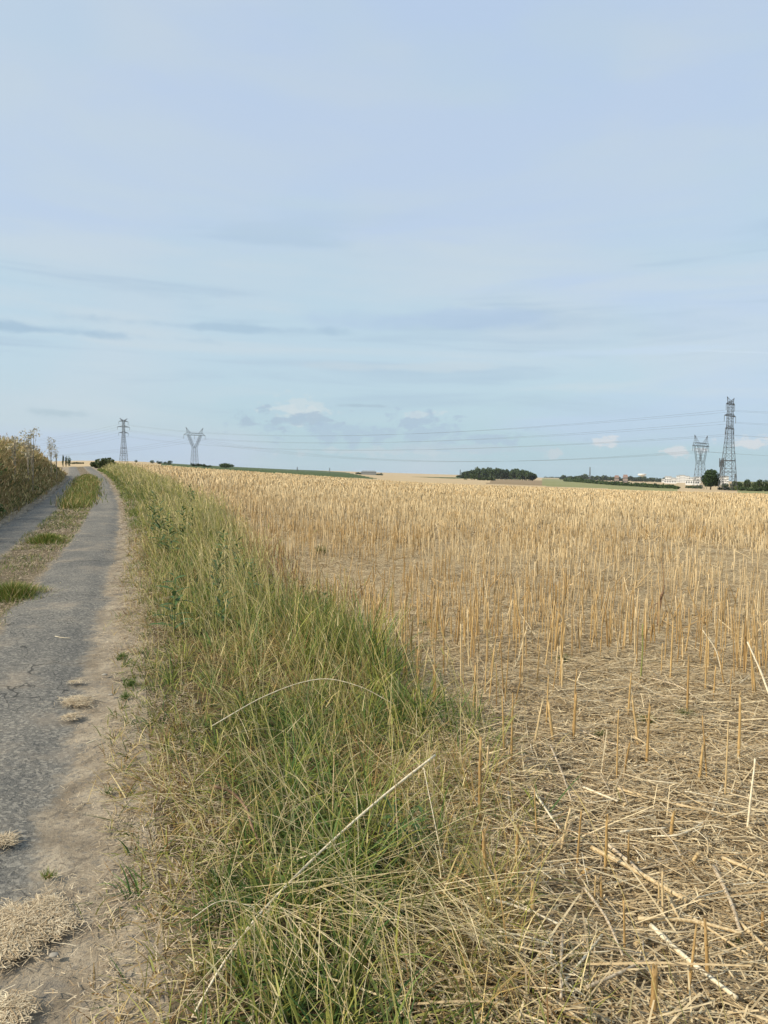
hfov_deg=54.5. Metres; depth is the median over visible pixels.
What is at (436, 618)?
stubble stalk
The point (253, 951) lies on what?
dry stem
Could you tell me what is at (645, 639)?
stubble stalk
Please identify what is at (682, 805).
straw
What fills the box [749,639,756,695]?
stubble stalk
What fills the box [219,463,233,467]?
thicket
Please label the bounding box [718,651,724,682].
stubble stalk
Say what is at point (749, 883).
straw
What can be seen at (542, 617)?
stubble stalk
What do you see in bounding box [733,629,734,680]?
stubble stalk
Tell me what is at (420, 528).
stubble stalk mass
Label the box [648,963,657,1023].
stubble stalk
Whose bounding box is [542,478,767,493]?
pasture
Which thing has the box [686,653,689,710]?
stubble stalk
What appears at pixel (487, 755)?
stubble stalk
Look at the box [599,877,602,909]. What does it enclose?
stubble stalk
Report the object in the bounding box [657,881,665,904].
stubble stalk
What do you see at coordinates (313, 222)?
sky
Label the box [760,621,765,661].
stubble stalk
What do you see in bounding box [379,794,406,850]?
weed
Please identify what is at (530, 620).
stubble stalk
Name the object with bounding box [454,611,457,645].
stubble stalk
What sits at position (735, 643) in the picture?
stubble stalk
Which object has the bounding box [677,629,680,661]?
stubble stalk
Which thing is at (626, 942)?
straw
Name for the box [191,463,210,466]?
hedge
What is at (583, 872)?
stubble stalk
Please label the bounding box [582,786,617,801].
straw
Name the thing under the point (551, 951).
straw
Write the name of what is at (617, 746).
stubble stalk
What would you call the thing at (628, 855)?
stubble stalk
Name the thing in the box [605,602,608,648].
stubble stalk
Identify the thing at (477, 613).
stubble stalk
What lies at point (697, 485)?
pylon
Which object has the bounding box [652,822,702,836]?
straw
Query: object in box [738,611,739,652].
stubble stalk
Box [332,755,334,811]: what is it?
dry stem
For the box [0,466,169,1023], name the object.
road
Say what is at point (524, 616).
stubble stalk
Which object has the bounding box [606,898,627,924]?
straw
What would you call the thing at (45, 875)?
grass tuft
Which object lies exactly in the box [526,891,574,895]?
straw
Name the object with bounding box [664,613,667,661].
stubble stalk
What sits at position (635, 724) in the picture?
stubble stalk
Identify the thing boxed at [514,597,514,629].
stubble stalk
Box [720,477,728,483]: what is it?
building
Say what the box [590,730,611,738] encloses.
seedling patch
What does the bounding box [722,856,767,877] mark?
straw
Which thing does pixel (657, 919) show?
straw
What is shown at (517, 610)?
stubble stalk
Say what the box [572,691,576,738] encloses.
stubble stalk
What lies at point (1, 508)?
bank foliage
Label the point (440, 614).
stubble stalk
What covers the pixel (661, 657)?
stubble stalk
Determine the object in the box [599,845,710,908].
straw
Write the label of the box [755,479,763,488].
tree
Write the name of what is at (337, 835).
dry stem
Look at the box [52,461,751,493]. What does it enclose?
stubble field
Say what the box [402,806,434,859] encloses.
weed
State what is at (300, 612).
verge grass
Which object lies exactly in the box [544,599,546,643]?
stubble stalk
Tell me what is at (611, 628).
stubble stalk
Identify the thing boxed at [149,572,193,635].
weed
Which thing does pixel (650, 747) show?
straw
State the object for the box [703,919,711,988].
stubble stalk
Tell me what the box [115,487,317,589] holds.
verge grass
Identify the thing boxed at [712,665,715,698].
stubble stalk
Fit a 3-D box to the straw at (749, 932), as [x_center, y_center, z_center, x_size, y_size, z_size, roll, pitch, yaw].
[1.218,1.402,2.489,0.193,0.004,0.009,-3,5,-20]
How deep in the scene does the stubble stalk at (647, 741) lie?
4.06 m
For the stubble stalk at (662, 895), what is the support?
on the ground at (571, 877)
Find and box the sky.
[0,0,767,481]
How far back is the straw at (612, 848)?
3.01 m
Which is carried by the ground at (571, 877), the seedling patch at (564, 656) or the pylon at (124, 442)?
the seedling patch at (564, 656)
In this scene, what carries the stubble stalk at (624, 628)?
on the ground at (571, 877)
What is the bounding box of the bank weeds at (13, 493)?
[0,433,67,521]
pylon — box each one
[117,418,129,461]
[186,428,203,465]
[692,436,708,488]
[717,397,737,490]
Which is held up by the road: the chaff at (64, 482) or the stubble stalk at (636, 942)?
the chaff at (64, 482)
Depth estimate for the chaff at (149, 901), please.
2.75 m
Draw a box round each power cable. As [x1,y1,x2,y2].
[120,410,720,435]
[133,412,723,435]
[162,434,724,449]
[193,440,685,461]
[196,439,699,461]
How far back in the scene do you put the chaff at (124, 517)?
12.75 m
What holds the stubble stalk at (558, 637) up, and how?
on the ground at (571, 877)
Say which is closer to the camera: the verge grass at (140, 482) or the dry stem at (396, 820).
the dry stem at (396, 820)
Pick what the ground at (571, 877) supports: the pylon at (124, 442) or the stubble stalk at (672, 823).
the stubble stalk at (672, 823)
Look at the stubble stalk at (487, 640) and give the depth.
6.18 m
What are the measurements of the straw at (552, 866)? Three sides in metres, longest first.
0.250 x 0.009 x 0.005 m
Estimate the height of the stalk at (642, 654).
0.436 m
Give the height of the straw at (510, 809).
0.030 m
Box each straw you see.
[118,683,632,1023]
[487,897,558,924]
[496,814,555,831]
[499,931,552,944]
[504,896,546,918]
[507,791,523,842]
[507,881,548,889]
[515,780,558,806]
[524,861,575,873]
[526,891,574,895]
[535,794,561,831]
[538,950,609,957]
[541,953,587,982]
[548,898,609,908]
[549,744,571,799]
[550,938,552,958]
[558,934,602,987]
[559,933,563,1000]
[564,940,642,953]
[576,888,633,893]
[579,729,630,748]
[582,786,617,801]
[583,887,623,956]
[585,892,642,910]
[585,960,644,989]
[586,944,629,957]
[590,846,687,902]
[593,938,646,950]
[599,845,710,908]
[604,842,641,871]
[606,751,624,780]
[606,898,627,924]
[609,808,645,816]
[614,787,739,817]
[615,862,667,874]
[620,827,665,832]
[620,881,667,891]
[623,799,634,805]
[625,793,648,799]
[633,736,667,761]
[634,846,685,876]
[637,916,741,934]
[642,940,650,976]
[649,923,738,999]
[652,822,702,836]
[653,678,696,697]
[653,952,688,1003]
[655,935,682,957]
[659,924,694,946]
[660,828,680,855]
[665,893,679,917]
[681,793,705,806]
[682,887,724,892]
[682,890,723,901]
[684,791,727,799]
[691,916,753,958]
[691,972,725,985]
[700,792,751,800]
[702,630,720,669]
[711,784,722,812]
[712,864,742,933]
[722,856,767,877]
[728,925,767,937]
[731,952,767,967]
[732,881,767,885]
[739,897,766,918]
[739,922,767,951]
[743,949,762,979]
[746,758,755,832]
[747,642,767,692]
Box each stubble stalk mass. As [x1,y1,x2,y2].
[118,463,767,539]
[223,507,767,650]
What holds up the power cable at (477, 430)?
hanging from the pylon at (124, 442)
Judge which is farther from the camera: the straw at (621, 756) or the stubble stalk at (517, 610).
the stubble stalk at (517, 610)
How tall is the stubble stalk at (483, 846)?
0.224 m
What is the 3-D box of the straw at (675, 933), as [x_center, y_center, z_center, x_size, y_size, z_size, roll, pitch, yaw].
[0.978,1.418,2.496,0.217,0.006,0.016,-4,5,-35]
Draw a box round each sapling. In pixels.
[3,435,21,474]
[19,426,39,490]
[20,434,31,481]
[46,437,55,464]
[52,446,57,478]
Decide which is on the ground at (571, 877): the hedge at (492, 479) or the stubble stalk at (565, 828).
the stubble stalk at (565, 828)
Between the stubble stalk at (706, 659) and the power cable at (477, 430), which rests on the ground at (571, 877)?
the stubble stalk at (706, 659)
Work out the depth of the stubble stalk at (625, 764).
3.85 m
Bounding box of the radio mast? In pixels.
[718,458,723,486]
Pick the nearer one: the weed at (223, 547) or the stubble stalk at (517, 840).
the stubble stalk at (517, 840)
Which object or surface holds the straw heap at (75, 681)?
on the road
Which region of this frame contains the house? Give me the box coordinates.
[623,475,627,482]
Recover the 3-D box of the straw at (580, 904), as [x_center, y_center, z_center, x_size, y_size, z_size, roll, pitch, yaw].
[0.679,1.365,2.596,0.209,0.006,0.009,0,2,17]
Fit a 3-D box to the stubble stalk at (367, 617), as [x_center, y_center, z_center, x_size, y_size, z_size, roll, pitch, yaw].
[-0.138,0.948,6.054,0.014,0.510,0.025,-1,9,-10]
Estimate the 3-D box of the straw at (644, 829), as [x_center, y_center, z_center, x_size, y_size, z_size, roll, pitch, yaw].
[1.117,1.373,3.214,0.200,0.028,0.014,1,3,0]
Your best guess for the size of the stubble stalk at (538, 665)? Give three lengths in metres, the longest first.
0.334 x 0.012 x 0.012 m
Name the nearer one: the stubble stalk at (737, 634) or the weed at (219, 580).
the stubble stalk at (737, 634)
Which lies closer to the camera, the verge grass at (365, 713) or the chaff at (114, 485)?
the verge grass at (365, 713)
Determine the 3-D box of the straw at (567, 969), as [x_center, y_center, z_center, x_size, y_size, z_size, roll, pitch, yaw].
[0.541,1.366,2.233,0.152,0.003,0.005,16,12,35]
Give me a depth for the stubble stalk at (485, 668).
5.21 m
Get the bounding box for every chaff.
[0,478,68,525]
[22,594,130,1023]
[69,592,286,1023]
[99,472,127,498]
[99,497,161,599]
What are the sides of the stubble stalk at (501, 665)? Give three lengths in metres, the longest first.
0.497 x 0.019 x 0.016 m
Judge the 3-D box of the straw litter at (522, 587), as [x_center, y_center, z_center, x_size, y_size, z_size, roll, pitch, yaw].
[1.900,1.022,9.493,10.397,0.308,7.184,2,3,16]
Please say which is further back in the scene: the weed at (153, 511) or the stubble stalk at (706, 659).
the weed at (153, 511)
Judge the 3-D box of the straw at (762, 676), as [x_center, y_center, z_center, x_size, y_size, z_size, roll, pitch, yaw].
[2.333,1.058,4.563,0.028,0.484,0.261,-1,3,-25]
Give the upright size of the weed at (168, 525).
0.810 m
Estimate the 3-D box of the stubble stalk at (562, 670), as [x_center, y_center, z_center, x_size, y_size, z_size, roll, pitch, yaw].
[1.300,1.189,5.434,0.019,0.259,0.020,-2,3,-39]
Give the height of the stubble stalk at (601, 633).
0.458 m
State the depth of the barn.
1298.08 m
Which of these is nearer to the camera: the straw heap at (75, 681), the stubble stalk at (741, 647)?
the straw heap at (75, 681)
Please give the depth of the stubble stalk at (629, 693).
4.88 m
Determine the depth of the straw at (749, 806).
3.28 m
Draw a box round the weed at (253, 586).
[240,559,262,595]
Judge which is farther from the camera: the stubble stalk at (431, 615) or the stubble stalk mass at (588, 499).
the stubble stalk mass at (588, 499)
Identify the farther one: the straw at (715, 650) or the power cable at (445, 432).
the power cable at (445, 432)
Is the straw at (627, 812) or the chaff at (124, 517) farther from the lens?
the chaff at (124, 517)
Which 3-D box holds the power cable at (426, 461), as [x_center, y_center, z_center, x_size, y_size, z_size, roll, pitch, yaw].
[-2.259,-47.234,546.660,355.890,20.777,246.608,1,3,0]
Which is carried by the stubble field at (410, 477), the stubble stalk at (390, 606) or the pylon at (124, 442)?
the pylon at (124, 442)
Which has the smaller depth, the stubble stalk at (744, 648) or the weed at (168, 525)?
the stubble stalk at (744, 648)
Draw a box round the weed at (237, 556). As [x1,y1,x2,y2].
[227,537,246,583]
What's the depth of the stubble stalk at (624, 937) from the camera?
2.37 m
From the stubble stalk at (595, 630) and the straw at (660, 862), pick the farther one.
the stubble stalk at (595, 630)
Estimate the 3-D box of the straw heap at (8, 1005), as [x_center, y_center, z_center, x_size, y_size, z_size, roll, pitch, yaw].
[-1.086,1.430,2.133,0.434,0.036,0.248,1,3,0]
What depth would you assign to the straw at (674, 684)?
5.52 m
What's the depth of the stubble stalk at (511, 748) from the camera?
3.92 m
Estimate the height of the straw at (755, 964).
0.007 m
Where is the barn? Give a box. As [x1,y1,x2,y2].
[361,471,375,474]
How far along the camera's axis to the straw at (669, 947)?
2.40 m
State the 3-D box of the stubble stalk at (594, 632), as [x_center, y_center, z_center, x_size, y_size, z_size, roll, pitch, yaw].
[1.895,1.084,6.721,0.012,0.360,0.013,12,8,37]
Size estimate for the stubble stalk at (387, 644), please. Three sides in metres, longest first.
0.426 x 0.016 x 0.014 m
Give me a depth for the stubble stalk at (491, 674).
5.00 m
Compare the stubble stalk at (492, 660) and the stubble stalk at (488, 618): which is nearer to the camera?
the stubble stalk at (492, 660)
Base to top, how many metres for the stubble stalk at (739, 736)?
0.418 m
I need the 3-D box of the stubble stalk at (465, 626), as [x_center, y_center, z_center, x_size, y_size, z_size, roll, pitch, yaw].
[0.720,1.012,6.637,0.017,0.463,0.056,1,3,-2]
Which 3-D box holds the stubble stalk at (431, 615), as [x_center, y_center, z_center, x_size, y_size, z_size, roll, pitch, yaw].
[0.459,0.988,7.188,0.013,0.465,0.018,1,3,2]
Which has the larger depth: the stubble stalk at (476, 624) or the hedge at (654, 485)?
the hedge at (654, 485)
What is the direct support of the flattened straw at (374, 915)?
on the ground at (571, 877)
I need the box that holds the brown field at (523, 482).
[486,480,541,485]
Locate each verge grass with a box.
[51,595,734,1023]
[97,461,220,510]
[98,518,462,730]
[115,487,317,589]
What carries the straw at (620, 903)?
on the ground at (571, 877)
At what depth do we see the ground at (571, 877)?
3.89 m
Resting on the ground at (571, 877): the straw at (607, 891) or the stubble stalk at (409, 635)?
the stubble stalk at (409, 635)
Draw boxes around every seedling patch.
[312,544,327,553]
[554,653,576,662]
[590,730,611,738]
[631,713,655,725]
[674,708,695,720]
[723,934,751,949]
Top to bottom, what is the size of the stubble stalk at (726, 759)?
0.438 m
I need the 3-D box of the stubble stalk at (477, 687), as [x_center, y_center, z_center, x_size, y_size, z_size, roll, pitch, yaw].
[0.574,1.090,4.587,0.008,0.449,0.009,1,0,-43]
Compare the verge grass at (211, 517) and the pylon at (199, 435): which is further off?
the pylon at (199, 435)
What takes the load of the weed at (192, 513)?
on the ground at (571, 877)
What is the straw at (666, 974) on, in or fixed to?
on the ground at (571, 877)
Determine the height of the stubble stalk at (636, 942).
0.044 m
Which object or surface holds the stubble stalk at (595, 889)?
on the ground at (571, 877)
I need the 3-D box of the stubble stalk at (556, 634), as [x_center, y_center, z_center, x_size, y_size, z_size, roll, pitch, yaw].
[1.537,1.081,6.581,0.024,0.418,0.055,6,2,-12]
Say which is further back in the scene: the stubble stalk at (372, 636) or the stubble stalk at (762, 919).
the stubble stalk at (372, 636)
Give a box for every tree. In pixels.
[701,469,720,489]
[735,482,742,487]
[742,479,751,490]
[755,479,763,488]
[763,480,767,487]
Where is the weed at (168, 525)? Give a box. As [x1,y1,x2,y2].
[156,510,181,558]
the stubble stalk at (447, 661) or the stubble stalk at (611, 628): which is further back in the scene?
the stubble stalk at (611, 628)
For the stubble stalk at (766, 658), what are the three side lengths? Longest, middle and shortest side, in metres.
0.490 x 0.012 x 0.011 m
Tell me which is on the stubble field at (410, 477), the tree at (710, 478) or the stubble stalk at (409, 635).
the tree at (710, 478)
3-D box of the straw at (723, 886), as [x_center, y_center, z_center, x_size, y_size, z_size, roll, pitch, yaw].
[1.246,1.396,2.699,0.026,0.026,0.457,1,3,13]
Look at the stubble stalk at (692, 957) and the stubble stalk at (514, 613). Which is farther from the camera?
the stubble stalk at (514, 613)
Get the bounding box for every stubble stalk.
[366,599,367,642]
[370,616,374,660]
[385,625,389,673]
[387,587,392,636]
[390,589,394,628]
[399,621,405,671]
[403,635,408,676]
[404,599,405,652]
[406,610,412,663]
[410,615,414,652]
[414,596,417,629]
[417,648,418,700]
[418,628,419,657]
[423,645,429,680]
[431,592,432,636]
[432,616,435,659]
[434,644,437,707]
[435,593,437,644]
[437,585,438,629]
[437,592,442,637]
[441,614,444,677]
[445,648,448,675]
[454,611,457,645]
[456,592,460,647]
[460,622,461,686]
[462,606,463,636]
[464,603,465,649]
[467,609,468,668]
[469,608,470,635]
[470,607,474,658]
[472,663,476,707]
[473,618,474,656]
[474,604,477,640]
[474,828,487,883]
[476,660,477,720]
[477,590,478,634]
[478,736,483,825]
[478,887,482,918]
[481,600,484,637]
[484,643,486,698]
[486,614,487,661]
[486,745,488,769]
[487,631,497,684]
[488,597,489,642]
[488,645,494,705]
[496,663,496,713]
[497,592,499,638]
[500,632,504,696]
[502,697,507,757]
[504,638,509,708]
[508,606,510,639]
[510,692,513,762]
[513,588,521,637]
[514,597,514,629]
[514,674,522,708]
[514,824,518,863]
[515,602,515,640]
[519,616,520,647]
[519,655,521,680]
[522,623,524,686]
[524,596,525,637]
[529,597,532,644]
[529,879,534,923]
[533,697,543,746]
[534,789,537,835]
[536,644,539,684]
[542,596,543,635]
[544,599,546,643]
[544,627,551,669]
[546,674,548,725]
[547,600,549,645]
[547,701,554,743]
[551,600,554,635]
[551,613,553,661]
[554,608,558,646]
[554,613,561,654]
[554,646,557,677]
[556,627,559,646]
[559,626,564,683]
[559,807,571,853]
[560,617,562,652]
[561,658,563,691]
[571,616,572,654]
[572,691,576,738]
[573,668,576,700]
[575,617,580,654]
[576,811,581,866]
[579,617,580,650]
[580,866,591,876]
[590,604,592,645]
[591,613,597,648]
[593,608,597,649]
[594,875,595,908]
[599,609,603,655]
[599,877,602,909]
[604,814,607,878]
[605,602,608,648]
[609,611,612,648]
[610,607,613,645]
[616,710,618,781]
[622,594,628,649]
[622,740,630,776]
[622,898,625,960]
[624,602,627,651]
[627,673,631,714]
[627,694,638,743]
[627,834,629,876]
[628,598,633,643]
[628,612,630,646]
[631,607,635,656]
[632,926,641,947]
[636,605,639,634]
[636,635,637,664]
[644,622,646,655]
[645,595,646,648]
[645,701,650,766]
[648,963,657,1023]
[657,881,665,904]
[661,643,662,672]
[661,868,663,911]
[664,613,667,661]
[669,618,673,679]
[669,810,675,842]
[674,608,676,646]
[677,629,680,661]
[682,637,683,661]
[684,614,691,654]
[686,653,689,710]
[686,924,697,996]
[689,851,700,864]
[698,743,703,782]
[699,616,704,658]
[700,632,703,665]
[702,627,707,692]
[702,714,709,781]
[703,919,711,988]
[706,599,707,647]
[707,639,708,670]
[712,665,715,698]
[714,607,718,656]
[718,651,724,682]
[720,612,721,650]
[724,722,728,793]
[730,668,731,701]
[733,612,737,671]
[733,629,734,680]
[735,606,739,657]
[736,620,738,667]
[737,691,740,762]
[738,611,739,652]
[740,623,743,670]
[742,605,747,656]
[743,621,745,672]
[745,618,746,667]
[745,618,749,674]
[749,633,753,696]
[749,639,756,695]
[754,614,756,659]
[757,623,757,675]
[758,650,760,674]
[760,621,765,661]
[761,910,764,937]
[762,622,763,668]
[765,640,767,674]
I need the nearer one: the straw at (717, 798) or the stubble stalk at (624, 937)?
the stubble stalk at (624, 937)
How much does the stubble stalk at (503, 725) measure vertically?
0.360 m
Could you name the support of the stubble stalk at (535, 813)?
on the ground at (571, 877)
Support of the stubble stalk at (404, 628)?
on the ground at (571, 877)
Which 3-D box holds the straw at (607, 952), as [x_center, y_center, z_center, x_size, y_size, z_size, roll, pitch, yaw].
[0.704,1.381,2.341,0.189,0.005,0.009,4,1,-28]
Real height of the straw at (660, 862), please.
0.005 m
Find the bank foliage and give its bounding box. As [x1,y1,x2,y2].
[0,450,59,511]
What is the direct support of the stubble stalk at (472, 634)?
on the ground at (571, 877)
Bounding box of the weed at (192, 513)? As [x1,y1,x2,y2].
[184,505,199,533]
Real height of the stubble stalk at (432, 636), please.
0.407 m
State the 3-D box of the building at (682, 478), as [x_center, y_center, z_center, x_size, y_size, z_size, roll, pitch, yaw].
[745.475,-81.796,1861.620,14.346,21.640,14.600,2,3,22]
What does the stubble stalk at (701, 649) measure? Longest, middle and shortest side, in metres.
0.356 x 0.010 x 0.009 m
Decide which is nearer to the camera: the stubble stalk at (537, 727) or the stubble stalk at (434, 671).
the stubble stalk at (537, 727)
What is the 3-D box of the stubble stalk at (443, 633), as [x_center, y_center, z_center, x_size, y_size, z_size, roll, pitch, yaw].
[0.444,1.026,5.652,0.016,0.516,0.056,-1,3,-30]
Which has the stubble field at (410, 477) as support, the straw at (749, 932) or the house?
the house
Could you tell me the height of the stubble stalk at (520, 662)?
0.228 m
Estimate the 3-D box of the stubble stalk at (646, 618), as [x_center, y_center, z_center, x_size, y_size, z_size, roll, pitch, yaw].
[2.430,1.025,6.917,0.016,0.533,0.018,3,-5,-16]
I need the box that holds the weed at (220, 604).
[210,583,236,626]
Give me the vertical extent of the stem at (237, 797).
0.180 m
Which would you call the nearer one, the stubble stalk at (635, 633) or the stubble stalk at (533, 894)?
the stubble stalk at (533, 894)
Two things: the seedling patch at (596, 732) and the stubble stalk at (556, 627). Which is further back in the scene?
the stubble stalk at (556, 627)
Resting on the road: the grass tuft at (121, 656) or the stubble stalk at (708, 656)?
the grass tuft at (121, 656)
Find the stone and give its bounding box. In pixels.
[48,952,58,957]
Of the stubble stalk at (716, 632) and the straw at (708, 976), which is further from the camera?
the stubble stalk at (716, 632)
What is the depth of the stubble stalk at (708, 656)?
6.19 m
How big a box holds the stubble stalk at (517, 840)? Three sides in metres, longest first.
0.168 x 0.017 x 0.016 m
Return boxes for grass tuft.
[0,579,61,611]
[11,532,73,547]
[39,867,58,879]
[50,473,107,509]
[101,785,115,794]
[116,651,128,660]
[119,691,130,700]
[124,678,136,687]
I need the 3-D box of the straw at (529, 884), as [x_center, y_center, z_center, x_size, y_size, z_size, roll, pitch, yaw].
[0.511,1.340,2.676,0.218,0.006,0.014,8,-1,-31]
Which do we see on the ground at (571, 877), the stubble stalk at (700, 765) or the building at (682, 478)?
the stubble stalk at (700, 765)
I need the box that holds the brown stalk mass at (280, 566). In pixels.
[227,528,361,624]
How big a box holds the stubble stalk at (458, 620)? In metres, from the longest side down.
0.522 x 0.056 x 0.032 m
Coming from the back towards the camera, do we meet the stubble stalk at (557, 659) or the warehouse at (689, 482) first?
the warehouse at (689, 482)
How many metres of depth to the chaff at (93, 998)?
2.80 m
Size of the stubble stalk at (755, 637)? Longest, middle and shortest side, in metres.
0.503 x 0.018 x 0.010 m
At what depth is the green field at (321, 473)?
685.09 m
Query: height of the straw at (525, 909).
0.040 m
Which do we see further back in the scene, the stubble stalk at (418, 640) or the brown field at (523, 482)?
the brown field at (523, 482)
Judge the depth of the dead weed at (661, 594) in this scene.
7.89 m
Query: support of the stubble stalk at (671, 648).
on the ground at (571, 877)
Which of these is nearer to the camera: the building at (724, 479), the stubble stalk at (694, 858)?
the stubble stalk at (694, 858)
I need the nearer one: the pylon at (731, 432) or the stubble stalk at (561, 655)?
the stubble stalk at (561, 655)
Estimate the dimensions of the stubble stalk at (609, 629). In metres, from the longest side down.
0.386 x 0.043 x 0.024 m
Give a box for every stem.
[191,754,435,1017]
[192,900,254,918]
[212,678,392,725]
[214,785,261,846]
[217,946,320,964]
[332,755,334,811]
[352,895,423,930]
[394,778,399,861]
[423,768,445,882]
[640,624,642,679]
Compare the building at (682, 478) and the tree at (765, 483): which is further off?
the building at (682, 478)
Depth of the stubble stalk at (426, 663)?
5.38 m
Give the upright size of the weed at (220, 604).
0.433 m
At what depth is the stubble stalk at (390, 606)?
7.04 m
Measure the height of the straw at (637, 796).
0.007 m
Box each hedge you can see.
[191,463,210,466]
[475,477,494,480]
[563,477,616,484]
[609,481,680,488]
[685,485,702,488]
[717,486,767,490]
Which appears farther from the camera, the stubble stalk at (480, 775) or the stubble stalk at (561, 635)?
the stubble stalk at (561, 635)
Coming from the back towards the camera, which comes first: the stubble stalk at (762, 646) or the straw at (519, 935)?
the stubble stalk at (762, 646)
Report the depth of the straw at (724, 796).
3.58 m
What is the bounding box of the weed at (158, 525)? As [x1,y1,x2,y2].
[147,500,168,553]
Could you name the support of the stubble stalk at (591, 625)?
on the ground at (571, 877)
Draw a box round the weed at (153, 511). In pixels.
[143,491,163,531]
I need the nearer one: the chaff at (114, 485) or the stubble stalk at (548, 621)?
the stubble stalk at (548, 621)
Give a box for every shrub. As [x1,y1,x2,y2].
[90,462,99,467]
[95,457,114,467]
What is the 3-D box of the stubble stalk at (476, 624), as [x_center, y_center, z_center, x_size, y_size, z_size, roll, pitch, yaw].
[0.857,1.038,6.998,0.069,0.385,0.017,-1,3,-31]
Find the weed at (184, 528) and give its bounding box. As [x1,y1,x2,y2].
[174,506,189,542]
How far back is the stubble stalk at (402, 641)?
5.44 m
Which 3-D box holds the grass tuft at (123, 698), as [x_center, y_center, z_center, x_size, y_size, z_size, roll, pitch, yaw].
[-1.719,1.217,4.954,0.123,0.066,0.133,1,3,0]
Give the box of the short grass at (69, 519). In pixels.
[0,493,93,624]
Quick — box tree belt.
[559,474,664,481]
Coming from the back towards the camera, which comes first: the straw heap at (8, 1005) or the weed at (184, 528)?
the weed at (184, 528)
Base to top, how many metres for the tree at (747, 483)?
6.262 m
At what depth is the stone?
2.38 m
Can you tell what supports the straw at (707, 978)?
on the ground at (571, 877)
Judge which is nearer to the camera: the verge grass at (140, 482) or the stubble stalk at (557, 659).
the stubble stalk at (557, 659)
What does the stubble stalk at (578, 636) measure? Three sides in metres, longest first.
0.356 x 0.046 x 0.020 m
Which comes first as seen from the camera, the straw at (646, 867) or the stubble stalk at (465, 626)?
the straw at (646, 867)
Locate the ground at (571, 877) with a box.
[7,467,767,1023]
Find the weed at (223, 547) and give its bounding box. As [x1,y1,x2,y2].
[210,530,231,576]
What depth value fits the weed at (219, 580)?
8.41 m
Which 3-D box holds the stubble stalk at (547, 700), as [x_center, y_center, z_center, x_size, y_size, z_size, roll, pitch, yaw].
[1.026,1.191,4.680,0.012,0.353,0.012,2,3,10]
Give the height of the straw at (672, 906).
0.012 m
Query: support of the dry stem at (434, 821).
on the ground at (571, 877)
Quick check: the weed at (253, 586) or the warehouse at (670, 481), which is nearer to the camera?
the weed at (253, 586)
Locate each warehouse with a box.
[664,480,675,483]
[685,480,699,484]
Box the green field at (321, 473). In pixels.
[161,463,521,479]
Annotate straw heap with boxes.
[0,829,26,853]
[0,848,144,985]
[0,984,57,1023]
[46,691,101,710]
[59,711,85,720]
[67,679,84,683]
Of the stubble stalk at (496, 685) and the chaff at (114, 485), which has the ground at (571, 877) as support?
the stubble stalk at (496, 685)
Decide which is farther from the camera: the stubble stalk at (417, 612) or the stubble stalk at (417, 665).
the stubble stalk at (417, 612)
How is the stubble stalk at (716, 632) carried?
on the ground at (571, 877)
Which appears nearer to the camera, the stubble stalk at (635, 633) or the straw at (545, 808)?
the straw at (545, 808)
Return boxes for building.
[679,475,684,482]
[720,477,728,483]
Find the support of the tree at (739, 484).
on the pasture
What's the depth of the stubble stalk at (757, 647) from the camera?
6.06 m
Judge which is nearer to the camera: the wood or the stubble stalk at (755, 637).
the stubble stalk at (755, 637)
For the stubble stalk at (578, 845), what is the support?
on the ground at (571, 877)
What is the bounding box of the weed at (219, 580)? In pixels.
[202,551,231,591]
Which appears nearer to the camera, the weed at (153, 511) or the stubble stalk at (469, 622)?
the stubble stalk at (469, 622)
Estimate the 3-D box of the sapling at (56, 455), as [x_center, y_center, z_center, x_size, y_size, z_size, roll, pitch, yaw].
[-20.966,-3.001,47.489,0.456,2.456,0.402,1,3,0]
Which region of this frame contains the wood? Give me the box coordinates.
[456,467,537,480]
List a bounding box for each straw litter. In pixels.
[181,485,765,530]
[225,508,767,581]
[240,553,767,676]
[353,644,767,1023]
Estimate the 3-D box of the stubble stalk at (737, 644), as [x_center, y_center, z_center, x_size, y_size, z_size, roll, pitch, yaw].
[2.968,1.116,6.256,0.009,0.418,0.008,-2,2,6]
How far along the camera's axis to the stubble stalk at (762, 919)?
2.53 m
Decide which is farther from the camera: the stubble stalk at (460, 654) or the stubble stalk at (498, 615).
the stubble stalk at (498, 615)
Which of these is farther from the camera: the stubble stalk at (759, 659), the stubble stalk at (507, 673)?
the stubble stalk at (759, 659)
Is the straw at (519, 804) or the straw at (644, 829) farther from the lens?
the straw at (519, 804)

